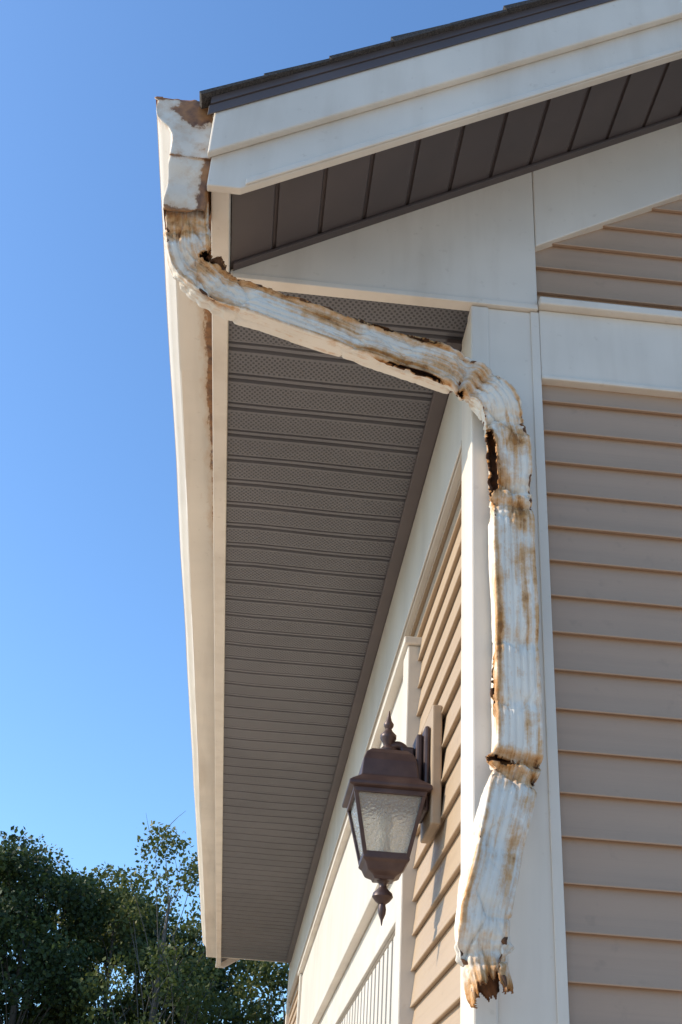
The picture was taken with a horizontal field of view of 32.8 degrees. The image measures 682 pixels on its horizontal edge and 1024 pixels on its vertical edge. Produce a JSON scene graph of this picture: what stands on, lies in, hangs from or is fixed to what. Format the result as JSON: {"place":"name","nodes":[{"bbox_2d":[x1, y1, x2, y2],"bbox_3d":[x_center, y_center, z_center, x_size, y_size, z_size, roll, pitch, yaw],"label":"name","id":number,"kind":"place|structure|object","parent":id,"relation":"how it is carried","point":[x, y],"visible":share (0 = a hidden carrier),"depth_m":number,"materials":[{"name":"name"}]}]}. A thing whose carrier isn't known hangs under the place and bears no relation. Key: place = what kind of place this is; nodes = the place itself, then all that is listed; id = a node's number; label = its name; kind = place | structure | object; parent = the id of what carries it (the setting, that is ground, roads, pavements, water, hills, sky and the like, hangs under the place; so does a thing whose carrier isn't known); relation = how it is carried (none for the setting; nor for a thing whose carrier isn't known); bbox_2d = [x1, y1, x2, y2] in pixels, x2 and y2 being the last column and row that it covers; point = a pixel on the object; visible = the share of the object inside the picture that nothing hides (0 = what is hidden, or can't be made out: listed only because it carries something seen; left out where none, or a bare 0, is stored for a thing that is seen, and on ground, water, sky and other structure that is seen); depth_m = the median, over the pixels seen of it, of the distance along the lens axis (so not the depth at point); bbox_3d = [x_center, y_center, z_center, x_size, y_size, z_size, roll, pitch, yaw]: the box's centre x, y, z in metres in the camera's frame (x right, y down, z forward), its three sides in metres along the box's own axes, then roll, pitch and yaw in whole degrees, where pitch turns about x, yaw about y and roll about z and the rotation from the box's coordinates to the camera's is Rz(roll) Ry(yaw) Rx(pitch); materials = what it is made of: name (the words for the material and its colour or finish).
{"place":"outdoors","nodes":[
{"label":"outdoors","id":0,"kind":"place"},
{"bbox_2d":[215,958,239,967],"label":"rake fascia","id":1,"kind":"structure","parent":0,"point":[227,962],"depth_m":9.84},
{"bbox_2d":[0,0,525,1023],"label":"sky","id":2,"kind":"structure","parent":0,"point":[95,730],"materials":[{"name":"blue"}]},
{"bbox_2d":[230,172,536,303],"bbox_3d":[0.114,-0.706,2.832,0.722,0.459,0.028,5,-32,-3],"label":"eave return panel","id":3,"kind":"object","parent":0,"point":[480,243],"visible":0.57,"depth_m":2.77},
{"bbox_2d":[233,115,681,270],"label":"rake channel","id":4,"kind":"object","parent":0,"point":[333,233],"visible":1,"depth_m":2.86,"materials":[{"name":"plastic"}]},
{"bbox_2d":[532,122,681,251],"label":"rake frieze","id":5,"kind":"object","parent":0,"point":[592,191],"visible":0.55,"depth_m":2.95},
{"label":"ground","id":6,"kind":"structure","parent":0,"visible":0},
{"bbox_2d":[0,896,76,1023],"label":"deciduous tree","id":7,"kind":"object","parent":6,"relation":"on","point":[49,928],"visible":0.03,"depth_m":27.75,"materials":[{"name":"green plant"}]},
{"bbox_2d":[0,823,110,1023],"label":"deciduous tree","id":8,"kind":"object","parent":6,"relation":"on","point":[29,873],"visible":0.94,"depth_m":24.11,"materials":[{"name":"green plant"}]},
{"bbox_2d":[0,863,184,1023],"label":"deciduous tree","id":9,"kind":"object","parent":6,"relation":"on","point":[126,937],"visible":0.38,"depth_m":25.80,"materials":[{"name":"green plant"}]},
{"bbox_2d":[33,888,246,1023],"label":"deciduous tree","id":10,"kind":"object","parent":6,"relation":"on","point":[152,935],"visible":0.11,"depth_m":28.05,"materials":[{"name":"green plant"}]},
{"bbox_2d":[66,812,248,1023],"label":"deciduous tree","id":11,"kind":"object","parent":6,"relation":"on","point":[195,994],"visible":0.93,"depth_m":23.22,"materials":[{"name":"green plant"}]},
{"bbox_2d":[120,903,279,1023],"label":"deciduous tree","id":12,"kind":"object","parent":6,"relation":"on","point":[196,932],"visible":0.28,"depth_m":26.14,"materials":[{"name":"green plant"}]},
{"bbox_2d":[209,959,289,1023],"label":"deciduous tree","id":13,"kind":"object","parent":6,"relation":"on","point":[273,981],"visible":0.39,"depth_m":23.84,"materials":[{"name":"green plant"}]},
{"bbox_2d":[294,213,676,1019],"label":"wall","id":14,"kind":"structure","parent":6,"relation":"on","point":[454,663],"depth_m":2.90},
{"bbox_2d":[285,962,290,1023],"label":"corner post","id":15,"kind":"object","parent":14,"relation":"attached to","point":[287,1017],"visible":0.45,"depth_m":9.33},
{"bbox_2d":[296,974,302,1023],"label":"door casing","id":16,"kind":"object","parent":14,"relation":"attached to","point":[299,999],"depth_m":7.42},
{"bbox_2d":[221,291,468,961],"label":"eave soffit","id":17,"kind":"structure","parent":14,"relation":"attached to","point":[322,450],"depth_m":3.88,"materials":[{"name":"grey plastic"}]},
{"bbox_2d":[155,96,215,957],"bbox_3d":[-0.736,1.495,6.177,0.152,0.312,8.733,5,-32,-3],"label":"rain gutter","id":18,"kind":"object","parent":17,"relation":"attached to","point":[184,128],"visible":0.8,"depth_m":3.46,"materials":[{"name":"paint"}]},
{"bbox_2d":[163,203,543,1008],"bbox_3d":[-0.018,0.081,2.176,0.846,1.537,0.111,11,-33,-12],"label":"damaged downspout","id":19,"kind":"object","parent":18,"relation":"attached to","point":[503,817],"visible":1,"depth_m":2.30,"materials":[{"name":"paint"}]},
{"bbox_2d":[221,957,285,962],"bbox_3d":[-0.618,3.528,9.731,0.722,0.459,0.028,5,-32,-3],"label":"eave return panel","id":20,"kind":"object","parent":17,"relation":"attached to","point":[251,959],"visible":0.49,"depth_m":9.61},
{"bbox_2d":[286,339,461,962],"bbox_3d":[-0.079,1.650,6.192,0.039,0.014,7.935,5,-32,-3],"label":"soffit channel","id":21,"kind":"object","parent":17,"relation":"attached to","point":[430,433],"visible":1,"depth_m":4.00,"materials":[{"name":"brown metal"}]},
{"bbox_2d":[233,273,537,312],"bbox_3d":[0.104,-0.505,2.705,0.715,0.016,0.032,5,-32,-3],"label":"return panel lip","id":22,"kind":"object","parent":17,"relation":"attached to","point":[369,293],"visible":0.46,"depth_m":2.70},
{"bbox_2d":[211,0,584,113],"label":"roof deck","id":23,"kind":"structure","parent":17,"relation":"on","point":[365,57],"depth_m":2.65,"materials":[{"name":"brown metal"}]},
{"bbox_2d":[211,192,231,965],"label":"eave fascia","id":24,"kind":"structure","parent":23,"relation":"attached to","point":[221,218],"depth_m":3.51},
{"bbox_2d":[199,0,558,108],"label":"shingles","id":25,"kind":"object","parent":23,"relation":"on","point":[206,96],"visible":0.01,"depth_m":2.65,"materials":[{"name":"concrete"}]},
{"bbox_2d":[208,0,613,114],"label":"drip edge","id":26,"kind":"object","parent":23,"relation":"attached to","point":[350,70],"visible":1,"depth_m":2.65,"materials":[{"name":"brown metal"}]},
{"bbox_2d":[207,0,681,194],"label":"rake fascia","id":27,"kind":"structure","parent":23,"relation":"attached to","point":[230,172],"depth_m":2.61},
{"bbox_2d":[246,46,681,184],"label":"rake fascia bead","id":28,"kind":"object","parent":27,"relation":"attached to","point":[383,139],"visible":1,"depth_m":2.59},
{"bbox_2d":[231,58,681,268],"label":"rake soffit","id":29,"kind":"structure","parent":23,"relation":"attached to","point":[273,216],"depth_m":2.77,"materials":[{"name":"plastic"}]},
{"bbox_2d":[299,680,402,1023],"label":"door header panel","id":30,"kind":"object","parent":14,"relation":"attached to","point":[351,889],"visible":0.37,"depth_m":4.75,"materials":[{"name":"white wood"}]},
{"bbox_2d":[310,883,387,1023],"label":"header ledge","id":31,"kind":"object","parent":30,"relation":"attached to","point":[366,914],"visible":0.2,"depth_m":4.12,"materials":[{"name":"white wood"}]},
{"bbox_2d":[298,636,421,975],"bbox_3d":[-0.023,1.693,5.412,0.061,0.024,5.125,5,-32,-3],"label":"door header cap","id":32,"kind":"object","parent":30,"relation":"attached to","point":[392,692],"visible":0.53,"depth_m":3.92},
{"bbox_2d":[329,904,395,1023],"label":"header lower rail","id":33,"kind":"object","parent":30,"relation":"attached to","point":[382,939],"visible":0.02,"depth_m":3.54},
{"bbox_2d":[341,936,394,1023],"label":"door battens","id":34,"kind":"object","parent":14,"relation":"attached to","point":[373,1003],"depth_m":3.21,"materials":[{"name":"white wood"}]},
{"bbox_2d":[288,476,461,1023],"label":"side siding","id":35,"kind":"object","parent":14,"relation":"attached to","point":[435,998],"visible":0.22,"depth_m":2.63,"materials":[{"name":"beige plastic"}]},
{"bbox_2d":[392,646,423,1023],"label":"door casing","id":36,"kind":"object","parent":35,"relation":"attached to","point":[404,976],"depth_m":2.88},
{"bbox_2d":[420,705,441,843],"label":"mounting block","id":37,"kind":"structure","parent":35,"relation":"attached to","point":[430,823],"depth_m":2.62,"materials":[{"name":"beige plastic"}]},
{"bbox_2d":[342,711,432,925],"bbox_3d":[0.101,0.681,2.620,0.186,0.492,0.186,5,-32,-3],"label":"wall lantern","id":38,"kind":"object","parent":37,"relation":"attached to","point":[385,803],"depth_m":2.56,"materials":[{"name":"brown metal"}]},
{"bbox_2d":[288,350,461,1002],"bbox_3d":[-0.049,1.774,6.081,0.035,0.308,7.877,5,-32,-3],"label":"side frieze","id":39,"kind":"object","parent":14,"relation":"attached to","point":[449,439],"visible":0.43,"depth_m":3.62,"materials":[{"name":"white wood"}]},
{"bbox_2d":[287,440,461,1001],"bbox_3d":[-0.078,1.893,6.004,0.006,0.018,7.877,5,-32,-3],"label":"side frieze bead","id":40,"kind":"object","parent":39,"relation":"attached to","point":[424,562],"visible":1,"depth_m":3.51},
{"bbox_2d":[460,309,556,1023],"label":"corner post","id":41,"kind":"object","parent":14,"relation":"attached to","point":[532,999],"visible":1,"depth_m":2.08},
{"bbox_2d":[468,306,497,1023],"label":"corner post edge","id":42,"kind":"object","parent":41,"relation":"attached to","point":[480,648],"visible":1,"depth_m":2.28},
{"bbox_2d":[530,312,569,1023],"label":"corner post lip","id":43,"kind":"object","parent":41,"relation":"attached to","point":[557,887],"visible":1,"depth_m":2.20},
{"bbox_2d":[535,199,681,1023],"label":"gable siding","id":44,"kind":"object","parent":14,"relation":"attached to","point":[613,465],"visible":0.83,"depth_m":2.29,"materials":[{"name":"beige plastic"}]},
{"bbox_2d":[538,311,681,388],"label":"gable band","id":45,"kind":"object","parent":44,"relation":"attached to","point":[609,349],"visible":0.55,"depth_m":2.67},
{"bbox_2d":[537,296,681,324],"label":"gable band cap","id":46,"kind":"object","parent":45,"relation":"attached to","point":[606,310],"visible":0.61,"depth_m":2.71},
{"bbox_2d":[541,375,681,398],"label":"trim molding","id":47,"kind":"object","parent":45,"relation":"attached to","point":[619,387],"visible":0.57,"depth_m":2.62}
]}

